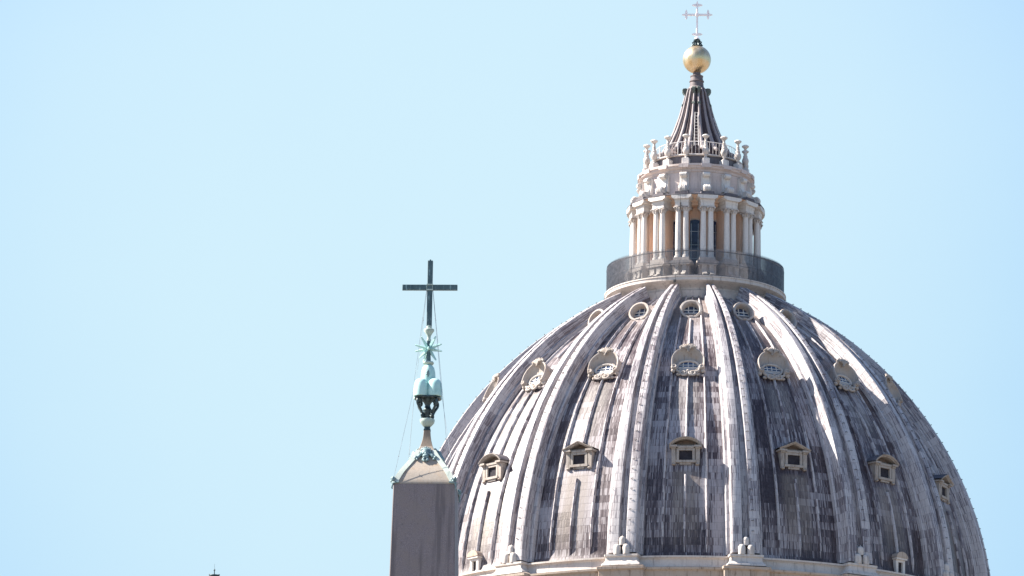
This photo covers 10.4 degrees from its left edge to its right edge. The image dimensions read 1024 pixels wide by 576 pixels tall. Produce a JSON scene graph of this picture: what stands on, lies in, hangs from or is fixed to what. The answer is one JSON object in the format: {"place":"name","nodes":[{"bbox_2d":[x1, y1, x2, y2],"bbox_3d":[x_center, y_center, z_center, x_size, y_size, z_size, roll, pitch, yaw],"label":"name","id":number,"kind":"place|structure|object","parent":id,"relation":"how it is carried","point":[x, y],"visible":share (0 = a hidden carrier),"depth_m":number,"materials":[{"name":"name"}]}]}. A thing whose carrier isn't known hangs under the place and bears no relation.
{"place":"outdoors","nodes":[
{"label":"outdoors","id":0,"kind":"place"},
{"bbox_2d":[209,565,219,575],"bbox_3d":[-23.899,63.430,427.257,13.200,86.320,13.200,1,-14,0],"label":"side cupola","id":1,"kind":"object","parent":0,"point":[214,574],"visible":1,"depth_m":437.21,"materials":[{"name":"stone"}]},
{"bbox_2d":[0,0,1023,575],"label":"sky","id":2,"kind":"structure","parent":0,"point":[216,215],"materials":[{"name":"blue"}]},
{"bbox_2d":[439,284,989,575],"bbox_3d":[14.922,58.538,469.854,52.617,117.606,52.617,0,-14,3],"label":"basilica dome","id":3,"kind":"structure","parent":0,"point":[670,431],"depth_m":461.79,"materials":[{"name":"metal"}]},
{"bbox_2d":[467,550,482,571],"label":"dormer window","id":4,"kind":"structure","parent":3,"relation":"in","point":[475,557],"depth_m":461.72,"materials":[{"name":"stone"}]},
{"bbox_2d":[502,544,516,563],"bbox_3d":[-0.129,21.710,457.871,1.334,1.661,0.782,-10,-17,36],"label":"stone mounds","id":5,"kind":"object","parent":3,"relation":"on","point":[507,558],"visible":1,"depth_m":457.65,"materials":[{"name":"stone"}]},
{"bbox_2d":[614,535,629,553],"bbox_3d":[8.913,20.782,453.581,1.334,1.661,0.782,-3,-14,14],"label":"stone mounds","id":6,"kind":"object","parent":3,"relation":"on","point":[625,548],"visible":1,"depth_m":453.24,"materials":[{"name":"stone"}]},
{"bbox_2d":[604,72,785,300],"bbox_3d":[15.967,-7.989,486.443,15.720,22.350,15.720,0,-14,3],"label":"lantern","id":7,"kind":"object","parent":3,"relation":"on","point":[722,209],"visible":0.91,"depth_m":481.96,"materials":[{"name":"stone"}]},
{"bbox_2d":[643,144,649,170],"bbox_3d":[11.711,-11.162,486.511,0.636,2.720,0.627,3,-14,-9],"label":"stone candlestick","id":8,"kind":"object","parent":7,"relation":"on","point":[646,160],"visible":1,"depth_m":486.36,"materials":[{"name":"stone"}]},
{"bbox_2d":[649,139,658,168],"bbox_3d":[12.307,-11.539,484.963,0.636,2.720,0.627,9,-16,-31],"label":"stone candlestick","id":9,"kind":"object","parent":7,"relation":"on","point":[653,156],"visible":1,"depth_m":484.74,"materials":[{"name":"stone"}]},
{"bbox_2d":[663,136,672,164],"bbox_3d":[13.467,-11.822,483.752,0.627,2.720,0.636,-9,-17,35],"label":"stone candlestick","id":10,"kind":"object","parent":7,"relation":"on","point":[667,161],"visible":1,"depth_m":483.53,"materials":[{"name":"stone"}]},
{"bbox_2d":[673,220,675,256],"bbox_3d":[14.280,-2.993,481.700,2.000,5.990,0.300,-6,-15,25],"label":"tall window","id":11,"kind":"structure","parent":7,"relation":"in","point":[674,221],"depth_m":482.11,"materials":[{"name":"glass"}]},
{"bbox_2d":[673,175,682,281],"bbox_3d":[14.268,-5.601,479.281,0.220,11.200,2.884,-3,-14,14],"label":"lightning cable","id":12,"kind":"object","parent":7,"relation":"attached to","point":[674,280],"visible":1,"depth_m":480.30,"materials":[{"name":"grey metal"}]},
{"bbox_2d":[682,134,689,162],"bbox_3d":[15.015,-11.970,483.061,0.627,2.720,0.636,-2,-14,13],"label":"stone candlestick","id":13,"kind":"object","parent":7,"relation":"on","point":[686,159],"visible":1,"depth_m":482.82,"materials":[{"name":"stone"}]},
{"bbox_2d":[606,248,783,291],"bbox_3d":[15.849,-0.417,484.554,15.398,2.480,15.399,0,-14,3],"label":"gallery railing","id":14,"kind":"object","parent":7,"relation":"on","point":[772,273],"visible":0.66,"depth_m":478.63,"materials":[{"name":"grey metal"}]},
{"bbox_2d":[690,218,699,273],"bbox_3d":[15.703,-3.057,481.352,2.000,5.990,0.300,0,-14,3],"label":"tall window","id":15,"kind":"structure","parent":7,"relation":"in","point":[694,223],"depth_m":481.64,"materials":[{"name":"glass"}]},
{"bbox_2d":[656,140,735,158],"bbox_3d":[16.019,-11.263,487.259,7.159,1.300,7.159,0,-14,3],"label":"parapet railing","id":16,"kind":"object","parent":7,"relation":"on","point":[659,147],"visible":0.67,"depth_m":484.19,"materials":[{"name":"white metal"}]},
{"bbox_2d":[682,1,711,72],"bbox_3d":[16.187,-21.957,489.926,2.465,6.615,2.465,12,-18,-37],"label":"ball finial","id":17,"kind":"object","parent":7,"relation":"on","point":[696,57],"visible":1,"depth_m":488.75,"materials":[{"name":"gold metal"}]},
{"bbox_2d":[702,134,709,162],"bbox_3d":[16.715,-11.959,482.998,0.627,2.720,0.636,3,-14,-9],"label":"stone candlestick","id":18,"kind":"object","parent":7,"relation":"on","point":[705,151],"visible":1,"depth_m":482.77,"materials":[{"name":"stone"}]},
{"bbox_2d":[713,219,716,257],"bbox_3d":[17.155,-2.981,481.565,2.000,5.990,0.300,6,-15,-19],"label":"tall window","id":19,"kind":"structure","parent":7,"relation":"in","point":[714,221],"depth_m":481.94,"materials":[{"name":"glass"}]},
{"bbox_2d":[719,136,728,165],"bbox_3d":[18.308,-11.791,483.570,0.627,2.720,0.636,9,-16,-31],"label":"stone candlestick","id":20,"kind":"object","parent":7,"relation":"on","point":[724,153],"visible":1,"depth_m":483.34,"materials":[{"name":"stone"}]},
{"bbox_2d":[733,140,742,168],"bbox_3d":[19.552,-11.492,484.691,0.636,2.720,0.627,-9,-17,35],"label":"stone candlestick","id":21,"kind":"object","parent":7,"relation":"on","point":[737,156],"visible":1,"depth_m":484.47,"materials":[{"name":"stone"}]},
{"bbox_2d":[742,145,748,171],"bbox_3d":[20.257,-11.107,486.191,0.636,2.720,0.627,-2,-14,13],"label":"stone candlestick","id":22,"kind":"object","parent":7,"relation":"on","point":[745,161],"visible":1,"depth_m":486.05,"materials":[{"name":"stone"}]},
{"bbox_2d":[738,537,754,554],"bbox_3d":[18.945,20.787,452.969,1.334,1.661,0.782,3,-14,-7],"label":"stone mounds","id":23,"kind":"object","parent":3,"relation":"on","point":[750,549],"visible":1,"depth_m":452.62,"materials":[{"name":"stone"}]},
{"bbox_2d":[854,545,868,564],"bbox_3d":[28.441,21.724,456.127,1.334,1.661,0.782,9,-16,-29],"label":"stone mounds","id":24,"kind":"object","parent":3,"relation":"on","point":[863,559],"visible":1,"depth_m":455.87,"materials":[{"name":"stone"}]},
{"bbox_2d":[892,552,907,573],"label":"dormer window","id":25,"kind":"structure","parent":3,"relation":"in","point":[899,558],"depth_m":459.70,"materials":[{"name":"stone"}]},
{"bbox_2d":[943,563,953,575],"bbox_3d":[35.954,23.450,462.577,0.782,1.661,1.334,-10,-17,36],"label":"stone mounds","id":26,"kind":"object","parent":3,"relation":"on","point":[946,572],"visible":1,"depth_m":462.46,"materials":[{"name":"stone"}]},
{"label":"ground","id":27,"kind":"structure","parent":0,"visible":0},
{"bbox_2d":[389,430,461,575],"bbox_3d":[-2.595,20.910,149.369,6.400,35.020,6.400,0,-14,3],"label":"obelisk","id":28,"kind":"object","parent":27,"relation":"on","point":[427,493],"visible":1,"depth_m":152.17,"materials":[{"name":"grey stone"}]},
{"bbox_2d":[402,259,457,431],"bbox_3d":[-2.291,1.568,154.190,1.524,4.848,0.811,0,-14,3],"label":"bronze finial","id":29,"kind":"object","parent":28,"relation":"on","point":[427,388],"visible":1,"depth_m":153.93,"materials":[{"name":"green metal"}]},
{"bbox_2d":[394,289,426,474],"bbox_3d":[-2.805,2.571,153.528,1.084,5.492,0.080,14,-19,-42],"label":"stay wire","id":30,"kind":"object","parent":29,"relation":"attached to","point":[414,380],"visible":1,"depth_m":153.70,"materials":[{"name":"grey metal"}]},
{"bbox_2d":[409,293,426,453],"bbox_3d":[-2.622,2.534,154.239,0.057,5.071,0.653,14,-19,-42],"label":"stay wire","id":31,"kind":"object","parent":29,"relation":"attached to","point":[417,370],"visible":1,"depth_m":154.28,"materials":[{"name":"grey metal"}]},
{"bbox_2d":[433,293,448,467],"bbox_3d":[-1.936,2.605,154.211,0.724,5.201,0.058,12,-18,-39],"label":"stay wire","id":32,"kind":"object","parent":29,"relation":"attached to","point":[441,383],"visible":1,"depth_m":154.16,"materials":[{"name":"grey metal"}]},
{"bbox_2d":[433,296,453,476],"bbox_3d":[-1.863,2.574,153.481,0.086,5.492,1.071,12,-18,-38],"label":"stay wire","id":33,"kind":"object","parent":29,"relation":"attached to","point":[440,379],"visible":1,"depth_m":153.67,"materials":[{"name":"grey metal"}]}
]}

